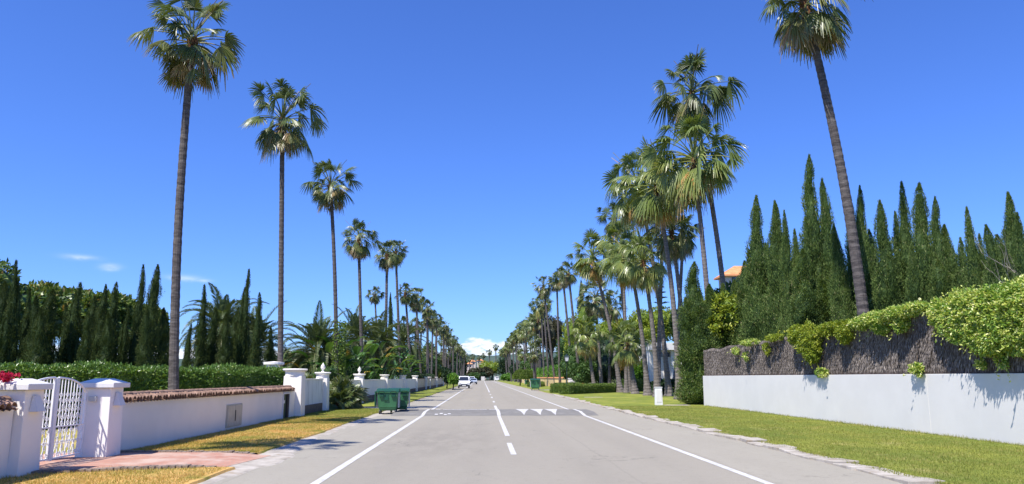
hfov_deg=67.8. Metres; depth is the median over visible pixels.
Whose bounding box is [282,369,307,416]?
wall pillar
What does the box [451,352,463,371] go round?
broadleaf tree
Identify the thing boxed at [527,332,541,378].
fan palm
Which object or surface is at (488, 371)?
broadleaf tree
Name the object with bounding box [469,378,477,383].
parked car
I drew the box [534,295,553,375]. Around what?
fan palm
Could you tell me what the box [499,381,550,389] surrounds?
lawn verge
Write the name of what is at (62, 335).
cypress tree
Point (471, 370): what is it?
broadleaf tree
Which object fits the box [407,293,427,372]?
fan palm
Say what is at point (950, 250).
cypress tree
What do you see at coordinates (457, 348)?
fan palm
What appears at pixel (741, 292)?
cypress tree
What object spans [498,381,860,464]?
dirt margin
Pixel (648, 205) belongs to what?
fan palm
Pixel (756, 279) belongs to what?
cypress tree
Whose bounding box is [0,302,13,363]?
cypress tree
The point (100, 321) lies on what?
cypress tree
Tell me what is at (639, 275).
fan palm
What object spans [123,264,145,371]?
cypress tree
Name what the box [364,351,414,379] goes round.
paddle leaf plant
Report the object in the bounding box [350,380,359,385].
boundary wall
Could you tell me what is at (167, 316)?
broadleaf tree
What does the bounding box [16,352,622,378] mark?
hill
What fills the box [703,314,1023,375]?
brushwood fence
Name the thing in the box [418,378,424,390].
boundary wall
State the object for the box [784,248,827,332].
cypress tree
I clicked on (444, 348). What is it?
fan palm
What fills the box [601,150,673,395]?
fan palm
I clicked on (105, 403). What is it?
gate pillar
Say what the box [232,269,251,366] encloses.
cypress tree
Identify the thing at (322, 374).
wall pillar
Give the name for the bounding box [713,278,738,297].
broadleaf tree
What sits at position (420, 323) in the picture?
fan palm
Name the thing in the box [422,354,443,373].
broadleaf tree
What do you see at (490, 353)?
fan palm
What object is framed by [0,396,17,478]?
boundary wall
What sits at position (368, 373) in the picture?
paddle leaf plant
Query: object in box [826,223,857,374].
cypress tree
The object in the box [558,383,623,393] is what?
hedge
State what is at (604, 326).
broadleaf tree
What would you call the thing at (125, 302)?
broadleaf tree
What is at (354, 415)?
grass
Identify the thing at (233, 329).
cypress tree
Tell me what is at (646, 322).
broadleaf tree
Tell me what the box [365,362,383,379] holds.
shrub
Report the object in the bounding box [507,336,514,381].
fan palm
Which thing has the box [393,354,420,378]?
paddle leaf plant
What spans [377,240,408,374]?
fan palm
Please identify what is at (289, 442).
lawn verge
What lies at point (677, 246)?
fan palm
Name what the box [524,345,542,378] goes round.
fan palm
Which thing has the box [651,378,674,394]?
broadleaf tree
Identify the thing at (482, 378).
estate gate
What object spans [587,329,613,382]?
broadleaf tree
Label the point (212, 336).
cypress tree
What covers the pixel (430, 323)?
fan palm
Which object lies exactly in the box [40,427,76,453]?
garden lawn
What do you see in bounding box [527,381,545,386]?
hedge
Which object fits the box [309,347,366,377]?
shrub
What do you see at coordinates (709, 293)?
cypress tree
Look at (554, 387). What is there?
hedge
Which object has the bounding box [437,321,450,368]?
fan palm
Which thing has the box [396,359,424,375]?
shrub
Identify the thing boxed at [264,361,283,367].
boundary wall
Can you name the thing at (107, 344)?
cypress tree
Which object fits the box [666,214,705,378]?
fan palm
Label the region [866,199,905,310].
cypress tree
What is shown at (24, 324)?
cypress tree
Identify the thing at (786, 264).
cypress tree
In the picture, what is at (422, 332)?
fan palm
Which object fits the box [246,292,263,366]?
cypress tree
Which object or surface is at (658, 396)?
utility cabinet
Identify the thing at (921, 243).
cypress tree
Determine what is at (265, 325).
date palm
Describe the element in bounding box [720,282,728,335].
cypress tree
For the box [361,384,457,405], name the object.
lawn verge
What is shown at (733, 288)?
cypress tree
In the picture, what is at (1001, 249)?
cypress tree
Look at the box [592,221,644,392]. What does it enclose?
fan palm
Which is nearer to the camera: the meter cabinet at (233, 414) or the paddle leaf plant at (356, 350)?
the meter cabinet at (233, 414)
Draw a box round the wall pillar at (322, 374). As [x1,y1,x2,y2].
[315,363,330,410]
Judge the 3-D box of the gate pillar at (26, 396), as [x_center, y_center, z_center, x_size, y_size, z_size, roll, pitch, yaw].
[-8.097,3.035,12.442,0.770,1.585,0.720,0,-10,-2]
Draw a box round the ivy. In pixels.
[331,319,346,379]
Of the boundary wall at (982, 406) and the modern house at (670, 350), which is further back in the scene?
the modern house at (670, 350)
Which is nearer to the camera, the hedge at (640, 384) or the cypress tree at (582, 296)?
the hedge at (640, 384)
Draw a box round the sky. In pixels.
[0,0,1023,362]
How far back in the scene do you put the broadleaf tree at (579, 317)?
116.61 m
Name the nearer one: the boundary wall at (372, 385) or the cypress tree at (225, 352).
the cypress tree at (225, 352)
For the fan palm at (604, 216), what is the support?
on the ground at (493, 380)
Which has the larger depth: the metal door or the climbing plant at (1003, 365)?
the metal door
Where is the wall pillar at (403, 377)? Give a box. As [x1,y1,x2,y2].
[398,375,406,387]
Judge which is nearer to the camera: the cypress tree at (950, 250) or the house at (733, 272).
the cypress tree at (950, 250)
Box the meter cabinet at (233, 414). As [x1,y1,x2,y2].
[225,403,242,427]
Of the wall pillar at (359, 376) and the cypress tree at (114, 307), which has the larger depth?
the wall pillar at (359, 376)
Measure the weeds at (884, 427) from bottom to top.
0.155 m
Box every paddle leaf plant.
[286,340,376,377]
[305,336,373,378]
[311,357,370,379]
[330,338,408,379]
[350,341,402,378]
[360,356,382,379]
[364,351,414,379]
[383,350,421,378]
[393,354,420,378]
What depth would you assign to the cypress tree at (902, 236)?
31.24 m
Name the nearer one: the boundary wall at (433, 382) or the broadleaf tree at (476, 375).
the boundary wall at (433, 382)
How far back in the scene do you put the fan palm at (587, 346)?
91.36 m
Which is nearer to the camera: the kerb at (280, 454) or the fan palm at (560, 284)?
the kerb at (280, 454)
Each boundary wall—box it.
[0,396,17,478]
[120,385,294,449]
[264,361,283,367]
[305,379,323,413]
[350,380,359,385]
[364,379,385,401]
[388,379,402,387]
[406,379,415,392]
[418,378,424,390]
[431,378,435,387]
[437,378,442,386]
[703,373,1023,444]
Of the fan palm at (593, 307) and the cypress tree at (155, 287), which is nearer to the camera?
the cypress tree at (155, 287)
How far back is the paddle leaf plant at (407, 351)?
82.64 m
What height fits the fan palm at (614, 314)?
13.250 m
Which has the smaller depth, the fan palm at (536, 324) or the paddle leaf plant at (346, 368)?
the paddle leaf plant at (346, 368)
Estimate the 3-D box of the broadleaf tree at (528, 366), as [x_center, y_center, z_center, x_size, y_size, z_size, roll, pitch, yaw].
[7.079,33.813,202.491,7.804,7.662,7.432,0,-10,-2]
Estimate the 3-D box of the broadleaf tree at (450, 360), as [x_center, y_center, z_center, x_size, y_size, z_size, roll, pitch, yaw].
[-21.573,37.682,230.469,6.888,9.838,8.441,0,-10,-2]
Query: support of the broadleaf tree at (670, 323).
on the lawn verge at (616, 399)
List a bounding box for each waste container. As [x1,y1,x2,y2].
[374,388,400,413]
[390,388,409,412]
[530,379,540,389]
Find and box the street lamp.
[564,354,568,383]
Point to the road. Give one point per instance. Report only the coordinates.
(488, 432)
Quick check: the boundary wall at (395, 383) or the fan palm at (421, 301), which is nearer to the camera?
the boundary wall at (395, 383)
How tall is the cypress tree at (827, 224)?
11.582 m
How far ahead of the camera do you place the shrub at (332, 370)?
42.69 m
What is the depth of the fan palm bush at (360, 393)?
39.31 m
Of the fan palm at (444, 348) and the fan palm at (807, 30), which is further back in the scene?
the fan palm at (444, 348)
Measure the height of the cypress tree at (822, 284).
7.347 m
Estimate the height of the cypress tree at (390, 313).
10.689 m
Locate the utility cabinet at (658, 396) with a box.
[654,387,662,404]
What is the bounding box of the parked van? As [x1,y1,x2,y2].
[458,376,470,387]
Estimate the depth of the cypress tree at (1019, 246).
21.77 m
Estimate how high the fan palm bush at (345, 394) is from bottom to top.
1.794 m
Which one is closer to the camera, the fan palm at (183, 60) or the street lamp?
the fan palm at (183, 60)
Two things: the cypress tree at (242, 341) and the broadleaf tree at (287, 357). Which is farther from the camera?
the broadleaf tree at (287, 357)
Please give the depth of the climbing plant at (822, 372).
27.88 m
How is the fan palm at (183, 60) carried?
on the garden lawn at (63, 444)
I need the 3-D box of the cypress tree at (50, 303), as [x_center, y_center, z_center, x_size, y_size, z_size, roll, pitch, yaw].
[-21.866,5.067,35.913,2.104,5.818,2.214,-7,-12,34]
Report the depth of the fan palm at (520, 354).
227.44 m
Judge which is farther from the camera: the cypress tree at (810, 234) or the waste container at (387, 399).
the cypress tree at (810, 234)
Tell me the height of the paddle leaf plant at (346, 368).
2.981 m
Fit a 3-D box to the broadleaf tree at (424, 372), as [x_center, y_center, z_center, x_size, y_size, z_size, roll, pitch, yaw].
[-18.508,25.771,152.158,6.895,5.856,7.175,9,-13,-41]
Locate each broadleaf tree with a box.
[0,257,28,295]
[7,279,69,336]
[27,280,96,339]
[67,289,143,343]
[127,303,169,350]
[276,350,299,366]
[418,361,434,373]
[421,342,435,357]
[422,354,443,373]
[437,351,451,366]
[441,367,451,388]
[447,361,458,372]
[447,372,459,389]
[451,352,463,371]
[458,361,467,374]
[465,368,480,376]
[468,372,479,378]
[475,366,493,377]
[478,360,498,380]
[479,372,486,380]
[497,355,514,374]
[500,373,513,380]
[509,362,518,381]
[518,353,531,369]
[524,356,548,368]
[535,314,564,364]
[545,355,557,365]
[555,337,565,361]
[558,343,587,378]
[561,301,594,363]
[567,359,598,383]
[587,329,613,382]
[599,316,632,338]
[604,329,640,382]
[628,305,672,342]
[633,359,643,378]
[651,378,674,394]
[668,309,680,344]
[703,290,739,346]
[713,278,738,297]
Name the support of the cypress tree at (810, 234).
on the ground at (493, 380)
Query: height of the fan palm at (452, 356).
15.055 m
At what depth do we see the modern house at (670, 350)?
87.76 m
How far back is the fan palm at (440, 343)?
233.18 m
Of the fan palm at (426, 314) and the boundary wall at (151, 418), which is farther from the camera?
the fan palm at (426, 314)
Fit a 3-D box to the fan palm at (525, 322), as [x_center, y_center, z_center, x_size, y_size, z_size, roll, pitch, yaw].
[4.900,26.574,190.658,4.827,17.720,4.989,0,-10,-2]
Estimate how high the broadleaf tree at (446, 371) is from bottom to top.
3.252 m
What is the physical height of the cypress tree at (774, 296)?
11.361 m
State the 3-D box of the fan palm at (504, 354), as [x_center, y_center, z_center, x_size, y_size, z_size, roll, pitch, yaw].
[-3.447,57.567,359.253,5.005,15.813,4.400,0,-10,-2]
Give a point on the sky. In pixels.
(481, 137)
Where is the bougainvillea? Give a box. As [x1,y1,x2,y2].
[0,371,20,381]
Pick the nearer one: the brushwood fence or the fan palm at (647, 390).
the brushwood fence
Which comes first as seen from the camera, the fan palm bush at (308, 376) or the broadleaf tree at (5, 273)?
the fan palm bush at (308, 376)
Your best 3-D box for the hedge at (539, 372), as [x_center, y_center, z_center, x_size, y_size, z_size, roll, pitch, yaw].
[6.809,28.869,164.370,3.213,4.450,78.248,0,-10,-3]
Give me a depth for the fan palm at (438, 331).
171.11 m
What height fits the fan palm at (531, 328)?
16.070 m
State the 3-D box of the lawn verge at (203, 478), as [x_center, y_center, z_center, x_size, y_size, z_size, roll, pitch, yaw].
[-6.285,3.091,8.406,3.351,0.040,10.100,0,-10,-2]
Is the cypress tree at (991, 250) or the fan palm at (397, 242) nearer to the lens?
the cypress tree at (991, 250)
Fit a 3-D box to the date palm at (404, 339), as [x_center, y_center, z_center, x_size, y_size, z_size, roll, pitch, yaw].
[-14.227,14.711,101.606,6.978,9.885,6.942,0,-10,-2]
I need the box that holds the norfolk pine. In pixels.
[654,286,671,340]
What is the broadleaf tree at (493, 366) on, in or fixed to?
on the ground at (493, 380)
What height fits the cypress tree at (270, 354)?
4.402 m
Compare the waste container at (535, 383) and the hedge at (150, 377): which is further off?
the waste container at (535, 383)
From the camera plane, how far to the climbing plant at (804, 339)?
28.23 m
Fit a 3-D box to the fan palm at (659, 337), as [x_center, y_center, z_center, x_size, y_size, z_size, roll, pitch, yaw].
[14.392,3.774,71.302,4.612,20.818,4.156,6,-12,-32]
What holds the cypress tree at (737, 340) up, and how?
on the lawn verge at (616, 399)
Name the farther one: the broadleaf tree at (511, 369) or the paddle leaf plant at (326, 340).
the broadleaf tree at (511, 369)
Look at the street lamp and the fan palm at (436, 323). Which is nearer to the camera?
the street lamp
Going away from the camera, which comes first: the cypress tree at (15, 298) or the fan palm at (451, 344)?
the cypress tree at (15, 298)
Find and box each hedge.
[0,359,289,429]
[406,372,423,378]
[423,373,435,377]
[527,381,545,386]
[529,364,563,385]
[549,382,578,392]
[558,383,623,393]
[615,379,650,391]
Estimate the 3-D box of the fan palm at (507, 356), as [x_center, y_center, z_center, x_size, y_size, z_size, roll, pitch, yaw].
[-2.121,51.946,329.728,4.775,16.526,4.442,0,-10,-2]
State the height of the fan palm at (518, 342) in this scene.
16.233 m
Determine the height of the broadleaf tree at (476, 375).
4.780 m
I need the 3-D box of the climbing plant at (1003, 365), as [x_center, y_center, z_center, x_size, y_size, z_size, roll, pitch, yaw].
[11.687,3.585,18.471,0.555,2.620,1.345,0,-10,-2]
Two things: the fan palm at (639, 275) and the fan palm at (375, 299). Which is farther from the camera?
the fan palm at (375, 299)
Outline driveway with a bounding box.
[31,450,270,473]
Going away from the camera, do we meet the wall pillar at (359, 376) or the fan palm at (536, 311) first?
the wall pillar at (359, 376)
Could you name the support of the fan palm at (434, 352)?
on the ground at (493, 380)
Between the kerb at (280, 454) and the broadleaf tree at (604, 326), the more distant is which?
the broadleaf tree at (604, 326)
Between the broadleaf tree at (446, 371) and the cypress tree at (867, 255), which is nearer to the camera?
the cypress tree at (867, 255)
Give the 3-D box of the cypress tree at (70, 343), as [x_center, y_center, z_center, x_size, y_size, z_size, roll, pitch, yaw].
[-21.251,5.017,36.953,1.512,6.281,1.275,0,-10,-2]
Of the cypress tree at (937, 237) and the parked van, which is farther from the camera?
the parked van
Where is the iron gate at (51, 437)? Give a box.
[38,377,86,461]
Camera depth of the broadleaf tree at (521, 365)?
226.03 m
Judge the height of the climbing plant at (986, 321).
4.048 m
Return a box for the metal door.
[282,392,290,418]
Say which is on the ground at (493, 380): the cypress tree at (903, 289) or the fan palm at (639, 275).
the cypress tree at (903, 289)
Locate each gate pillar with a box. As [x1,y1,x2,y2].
[0,379,53,476]
[74,378,129,456]
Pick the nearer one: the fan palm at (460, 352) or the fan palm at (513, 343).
the fan palm at (513, 343)
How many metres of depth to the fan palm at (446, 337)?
192.78 m
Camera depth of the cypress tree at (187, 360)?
40.88 m
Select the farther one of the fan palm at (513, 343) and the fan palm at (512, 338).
the fan palm at (513, 343)
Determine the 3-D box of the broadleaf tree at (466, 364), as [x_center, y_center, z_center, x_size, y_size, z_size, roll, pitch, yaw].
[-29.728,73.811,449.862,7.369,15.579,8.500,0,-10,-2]
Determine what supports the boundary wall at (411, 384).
on the ground at (493, 380)
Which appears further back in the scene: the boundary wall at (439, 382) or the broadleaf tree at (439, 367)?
the broadleaf tree at (439, 367)
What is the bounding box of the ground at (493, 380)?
[363,379,614,406]
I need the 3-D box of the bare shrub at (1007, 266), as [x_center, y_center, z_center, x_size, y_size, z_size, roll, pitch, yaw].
[14.072,2.511,21.527,2.040,5.817,1.316,6,-12,-29]
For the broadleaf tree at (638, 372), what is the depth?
88.74 m
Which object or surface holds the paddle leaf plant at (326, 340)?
on the ground at (493, 380)
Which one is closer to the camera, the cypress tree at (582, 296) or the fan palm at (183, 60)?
the fan palm at (183, 60)
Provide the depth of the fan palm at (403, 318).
126.65 m
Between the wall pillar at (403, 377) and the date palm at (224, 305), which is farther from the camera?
the wall pillar at (403, 377)
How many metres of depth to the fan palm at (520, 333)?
206.26 m
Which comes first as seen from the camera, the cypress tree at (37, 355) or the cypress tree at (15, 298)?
the cypress tree at (37, 355)
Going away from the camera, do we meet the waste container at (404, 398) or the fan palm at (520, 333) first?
the waste container at (404, 398)
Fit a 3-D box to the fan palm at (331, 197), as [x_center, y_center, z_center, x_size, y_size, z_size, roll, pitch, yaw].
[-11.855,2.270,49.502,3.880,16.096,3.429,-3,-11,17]
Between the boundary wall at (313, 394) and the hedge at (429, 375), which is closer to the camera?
the boundary wall at (313, 394)
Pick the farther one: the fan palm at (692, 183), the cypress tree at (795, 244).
the fan palm at (692, 183)
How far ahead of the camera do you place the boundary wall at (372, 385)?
53.06 m
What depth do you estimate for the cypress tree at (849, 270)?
33.44 m
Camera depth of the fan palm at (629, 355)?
74.36 m
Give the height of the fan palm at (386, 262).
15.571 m
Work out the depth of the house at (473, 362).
631.23 m
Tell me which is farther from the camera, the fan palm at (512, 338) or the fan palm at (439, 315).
the fan palm at (512, 338)
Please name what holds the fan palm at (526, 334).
on the lawn verge at (522, 384)
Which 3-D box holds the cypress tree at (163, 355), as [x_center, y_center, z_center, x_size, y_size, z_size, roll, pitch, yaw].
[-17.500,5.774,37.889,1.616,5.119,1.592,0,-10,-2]
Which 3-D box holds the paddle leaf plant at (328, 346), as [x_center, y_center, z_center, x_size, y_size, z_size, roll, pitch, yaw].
[-12.186,8.489,49.829,5.032,4.008,4.749,-5,-11,25]
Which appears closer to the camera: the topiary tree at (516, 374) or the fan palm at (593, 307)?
the fan palm at (593, 307)
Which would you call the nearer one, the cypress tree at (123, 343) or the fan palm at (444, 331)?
the cypress tree at (123, 343)
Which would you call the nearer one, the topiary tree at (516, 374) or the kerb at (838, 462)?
the kerb at (838, 462)
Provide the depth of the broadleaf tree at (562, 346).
148.17 m
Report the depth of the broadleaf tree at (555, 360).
177.13 m
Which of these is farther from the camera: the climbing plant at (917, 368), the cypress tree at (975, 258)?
the cypress tree at (975, 258)
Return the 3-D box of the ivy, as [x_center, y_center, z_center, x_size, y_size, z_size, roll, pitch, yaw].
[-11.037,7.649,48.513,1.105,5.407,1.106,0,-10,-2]
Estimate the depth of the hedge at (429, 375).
113.76 m
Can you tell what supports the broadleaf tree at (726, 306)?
on the lawn verge at (616, 399)
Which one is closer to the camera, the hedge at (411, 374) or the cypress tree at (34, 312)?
the cypress tree at (34, 312)
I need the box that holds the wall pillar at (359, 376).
[353,367,365,402]
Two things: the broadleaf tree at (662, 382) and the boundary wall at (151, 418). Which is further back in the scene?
the broadleaf tree at (662, 382)
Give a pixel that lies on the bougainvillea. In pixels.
(4, 377)
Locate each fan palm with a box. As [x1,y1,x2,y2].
[127,0,246,389]
[239,78,328,367]
[299,159,362,374]
[341,218,382,373]
[365,286,384,321]
[373,240,403,374]
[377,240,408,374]
[394,282,415,371]
[396,316,412,329]
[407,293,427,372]
[408,287,425,373]
[410,318,422,340]
[418,321,425,349]
[421,299,437,372]
[421,309,436,372]
[422,345,435,361]
[429,313,441,373]
[429,324,442,376]
[435,313,442,376]
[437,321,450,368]
[437,338,442,351]
[439,332,448,367]
[440,325,452,383]
[440,348,448,359]
[441,334,451,366]
[447,333,454,367]
[449,335,458,372]
[450,337,456,369]
[452,344,456,370]
[454,343,462,373]
[458,347,463,375]
[486,349,491,379]
[492,344,498,376]
[500,347,507,380]
[502,345,508,372]
[504,338,511,381]
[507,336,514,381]
[509,333,517,381]
[510,329,518,381]
[513,332,524,382]
[515,323,527,369]
[517,349,523,369]
[522,316,534,353]
[522,323,531,368]
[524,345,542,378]
[526,313,539,367]
[527,294,551,376]
[527,318,537,367]
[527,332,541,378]
[528,313,546,368]
[530,276,554,382]
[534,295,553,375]
[546,271,561,382]
[552,268,571,345]
[558,261,578,362]
[566,228,622,392]
[568,315,609,383]
[575,280,612,382]
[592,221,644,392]
[594,200,630,391]
[596,229,654,395]
[598,288,627,382]
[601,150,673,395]
[604,320,651,393]
[609,136,695,398]
[609,227,679,396]
[637,106,749,299]
[641,210,698,339]
[646,181,687,383]
[648,44,749,290]
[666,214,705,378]
[759,0,873,374]
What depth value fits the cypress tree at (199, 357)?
41.03 m
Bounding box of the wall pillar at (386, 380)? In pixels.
[380,375,388,387]
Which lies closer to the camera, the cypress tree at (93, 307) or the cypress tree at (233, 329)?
the cypress tree at (93, 307)
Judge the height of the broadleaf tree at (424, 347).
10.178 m
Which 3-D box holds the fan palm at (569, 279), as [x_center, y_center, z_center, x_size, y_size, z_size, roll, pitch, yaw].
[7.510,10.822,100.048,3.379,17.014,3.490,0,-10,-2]
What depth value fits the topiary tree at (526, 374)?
143.01 m
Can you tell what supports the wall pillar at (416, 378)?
on the ground at (493, 380)
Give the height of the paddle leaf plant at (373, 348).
4.629 m
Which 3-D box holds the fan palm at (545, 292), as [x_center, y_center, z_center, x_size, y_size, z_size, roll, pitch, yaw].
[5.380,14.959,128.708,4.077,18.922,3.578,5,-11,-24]
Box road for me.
[214,381,901,483]
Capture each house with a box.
[468,360,475,367]
[636,343,681,381]
[714,266,741,287]
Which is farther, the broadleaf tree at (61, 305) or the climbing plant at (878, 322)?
the broadleaf tree at (61, 305)
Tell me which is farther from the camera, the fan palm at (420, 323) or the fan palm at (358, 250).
the fan palm at (420, 323)
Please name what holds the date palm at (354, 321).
on the ground at (493, 380)
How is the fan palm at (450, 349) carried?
on the ground at (493, 380)
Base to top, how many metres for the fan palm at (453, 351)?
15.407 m
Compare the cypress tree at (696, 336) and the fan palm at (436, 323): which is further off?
the fan palm at (436, 323)
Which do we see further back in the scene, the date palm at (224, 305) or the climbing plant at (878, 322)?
the date palm at (224, 305)
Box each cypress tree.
[0,280,9,324]
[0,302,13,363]
[2,260,23,363]
[17,288,31,361]
[20,295,39,362]
[23,289,64,365]
[24,307,50,364]
[56,302,67,362]
[58,281,83,364]
[75,312,92,362]
[81,295,97,361]
[90,284,108,360]
[92,312,116,371]
[105,281,120,363]
[117,308,129,364]
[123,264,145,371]
[133,307,153,366]
[134,264,164,365]
[155,307,169,364]
[182,323,192,367]
[190,284,207,367]
[205,307,221,364]
[214,313,233,364]
[228,307,239,363]
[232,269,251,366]
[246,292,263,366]
[263,327,275,366]
[387,292,394,378]
[576,281,589,383]
[670,261,722,403]
[703,284,730,348]
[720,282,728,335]
[726,279,736,345]
[727,260,746,344]
[732,313,745,375]
[736,194,768,342]
[756,200,791,339]
[774,210,794,336]
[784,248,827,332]
[791,227,799,280]
[795,155,828,315]
[816,177,836,287]
[816,261,834,322]
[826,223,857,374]
[844,208,856,316]
[852,185,879,374]
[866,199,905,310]
[867,229,878,275]
[874,277,907,303]
[890,180,914,287]
[901,243,924,319]
[905,181,934,314]
[924,259,951,319]
[925,195,952,297]
[940,223,958,287]
[950,236,968,290]
[960,205,986,373]
[981,224,1009,373]
[994,234,1017,281]
[999,191,1018,275]
[1011,211,1023,279]
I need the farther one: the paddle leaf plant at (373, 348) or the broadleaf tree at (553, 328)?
the broadleaf tree at (553, 328)
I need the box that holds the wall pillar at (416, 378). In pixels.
[412,376,417,390]
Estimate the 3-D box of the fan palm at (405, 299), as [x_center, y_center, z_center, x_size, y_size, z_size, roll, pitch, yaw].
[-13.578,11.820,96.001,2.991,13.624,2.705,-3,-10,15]
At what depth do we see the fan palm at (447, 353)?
212.00 m
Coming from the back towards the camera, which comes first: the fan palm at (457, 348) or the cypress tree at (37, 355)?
the fan palm at (457, 348)
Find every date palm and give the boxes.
[179,282,268,365]
[228,300,296,368]
[275,300,362,377]
[330,305,389,372]
[343,310,413,376]
[387,316,431,372]
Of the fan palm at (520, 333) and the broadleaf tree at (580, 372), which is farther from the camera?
the fan palm at (520, 333)
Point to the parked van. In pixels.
(464, 381)
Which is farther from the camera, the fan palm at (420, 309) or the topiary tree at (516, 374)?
the topiary tree at (516, 374)
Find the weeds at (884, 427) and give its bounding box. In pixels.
[705,404,1022,445]
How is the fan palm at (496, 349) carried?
on the ground at (493, 380)
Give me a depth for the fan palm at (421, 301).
107.36 m
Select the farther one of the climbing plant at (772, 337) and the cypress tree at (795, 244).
the cypress tree at (795, 244)
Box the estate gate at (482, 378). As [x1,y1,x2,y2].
[478,377,498,380]
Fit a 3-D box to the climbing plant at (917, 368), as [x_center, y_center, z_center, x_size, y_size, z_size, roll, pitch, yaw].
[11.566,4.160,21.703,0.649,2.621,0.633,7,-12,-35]
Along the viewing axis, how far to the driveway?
14.24 m
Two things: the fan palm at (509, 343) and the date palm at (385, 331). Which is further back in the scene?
the fan palm at (509, 343)
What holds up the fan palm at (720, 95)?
on the lawn verge at (616, 399)
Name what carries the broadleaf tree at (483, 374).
on the ground at (493, 380)
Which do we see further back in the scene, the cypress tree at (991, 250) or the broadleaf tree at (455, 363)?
the broadleaf tree at (455, 363)
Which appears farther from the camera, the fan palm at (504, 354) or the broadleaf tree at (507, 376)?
the fan palm at (504, 354)
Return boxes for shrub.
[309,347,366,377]
[312,365,338,383]
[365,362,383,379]
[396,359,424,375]
[973,231,1018,282]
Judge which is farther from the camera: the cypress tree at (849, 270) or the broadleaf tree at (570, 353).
the broadleaf tree at (570, 353)
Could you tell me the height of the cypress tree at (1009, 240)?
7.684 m
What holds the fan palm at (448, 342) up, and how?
on the ground at (493, 380)
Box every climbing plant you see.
[727,338,761,368]
[761,329,784,356]
[784,318,854,367]
[814,350,828,377]
[842,298,930,361]
[903,343,924,377]
[922,274,1023,362]
[973,354,1010,381]
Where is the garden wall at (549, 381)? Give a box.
[522,377,567,385]
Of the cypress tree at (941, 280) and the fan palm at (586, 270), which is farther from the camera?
the fan palm at (586, 270)
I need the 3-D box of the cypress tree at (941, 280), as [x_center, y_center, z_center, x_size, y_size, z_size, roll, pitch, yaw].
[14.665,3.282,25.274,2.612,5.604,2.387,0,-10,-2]
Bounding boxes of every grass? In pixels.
[261,408,378,423]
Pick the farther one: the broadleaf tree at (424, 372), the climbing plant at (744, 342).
the broadleaf tree at (424, 372)
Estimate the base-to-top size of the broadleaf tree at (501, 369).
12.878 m
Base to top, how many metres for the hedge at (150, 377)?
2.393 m
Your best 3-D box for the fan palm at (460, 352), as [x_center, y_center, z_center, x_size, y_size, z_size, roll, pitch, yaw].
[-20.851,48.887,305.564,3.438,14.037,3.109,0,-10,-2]
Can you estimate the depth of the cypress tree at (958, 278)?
25.97 m
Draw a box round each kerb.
[198,411,389,483]
[550,394,944,483]
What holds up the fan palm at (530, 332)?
on the lawn verge at (522, 384)
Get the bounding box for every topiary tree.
[512,369,522,385]
[519,369,532,382]
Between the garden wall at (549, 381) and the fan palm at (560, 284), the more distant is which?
the garden wall at (549, 381)
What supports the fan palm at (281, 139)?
on the ground at (493, 380)
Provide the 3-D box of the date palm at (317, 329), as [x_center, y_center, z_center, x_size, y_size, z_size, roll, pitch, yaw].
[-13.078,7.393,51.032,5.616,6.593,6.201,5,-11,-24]
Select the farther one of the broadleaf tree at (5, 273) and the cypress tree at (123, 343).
the broadleaf tree at (5, 273)
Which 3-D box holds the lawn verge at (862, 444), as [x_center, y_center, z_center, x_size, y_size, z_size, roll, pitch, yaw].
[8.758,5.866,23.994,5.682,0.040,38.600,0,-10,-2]
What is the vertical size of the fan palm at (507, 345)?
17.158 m
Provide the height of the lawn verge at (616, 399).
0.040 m
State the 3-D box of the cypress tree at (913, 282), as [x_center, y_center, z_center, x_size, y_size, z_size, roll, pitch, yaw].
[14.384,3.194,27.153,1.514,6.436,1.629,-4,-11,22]
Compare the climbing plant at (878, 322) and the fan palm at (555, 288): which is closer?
the climbing plant at (878, 322)
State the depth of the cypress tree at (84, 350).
34.94 m
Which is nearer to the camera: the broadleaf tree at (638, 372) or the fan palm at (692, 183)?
the fan palm at (692, 183)
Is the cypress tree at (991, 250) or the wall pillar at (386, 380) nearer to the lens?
the cypress tree at (991, 250)
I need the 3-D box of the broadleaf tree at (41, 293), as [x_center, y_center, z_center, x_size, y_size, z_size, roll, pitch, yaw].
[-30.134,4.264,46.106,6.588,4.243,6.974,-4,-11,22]
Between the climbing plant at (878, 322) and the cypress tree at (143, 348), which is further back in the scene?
the cypress tree at (143, 348)
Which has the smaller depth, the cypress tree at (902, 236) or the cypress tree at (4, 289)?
the cypress tree at (902, 236)
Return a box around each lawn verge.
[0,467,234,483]
[148,408,382,453]
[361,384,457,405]
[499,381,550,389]
[539,390,703,405]
[608,405,1023,483]
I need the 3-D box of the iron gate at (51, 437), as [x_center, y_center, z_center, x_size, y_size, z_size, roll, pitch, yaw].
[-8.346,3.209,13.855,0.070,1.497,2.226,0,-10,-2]
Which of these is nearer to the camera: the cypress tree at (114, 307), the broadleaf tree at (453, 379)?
the cypress tree at (114, 307)
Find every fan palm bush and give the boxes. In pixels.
[305,372,332,391]
[329,374,370,407]
[329,383,359,409]
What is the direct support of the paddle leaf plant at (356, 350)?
on the ground at (493, 380)
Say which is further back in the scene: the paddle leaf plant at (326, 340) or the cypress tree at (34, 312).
the paddle leaf plant at (326, 340)

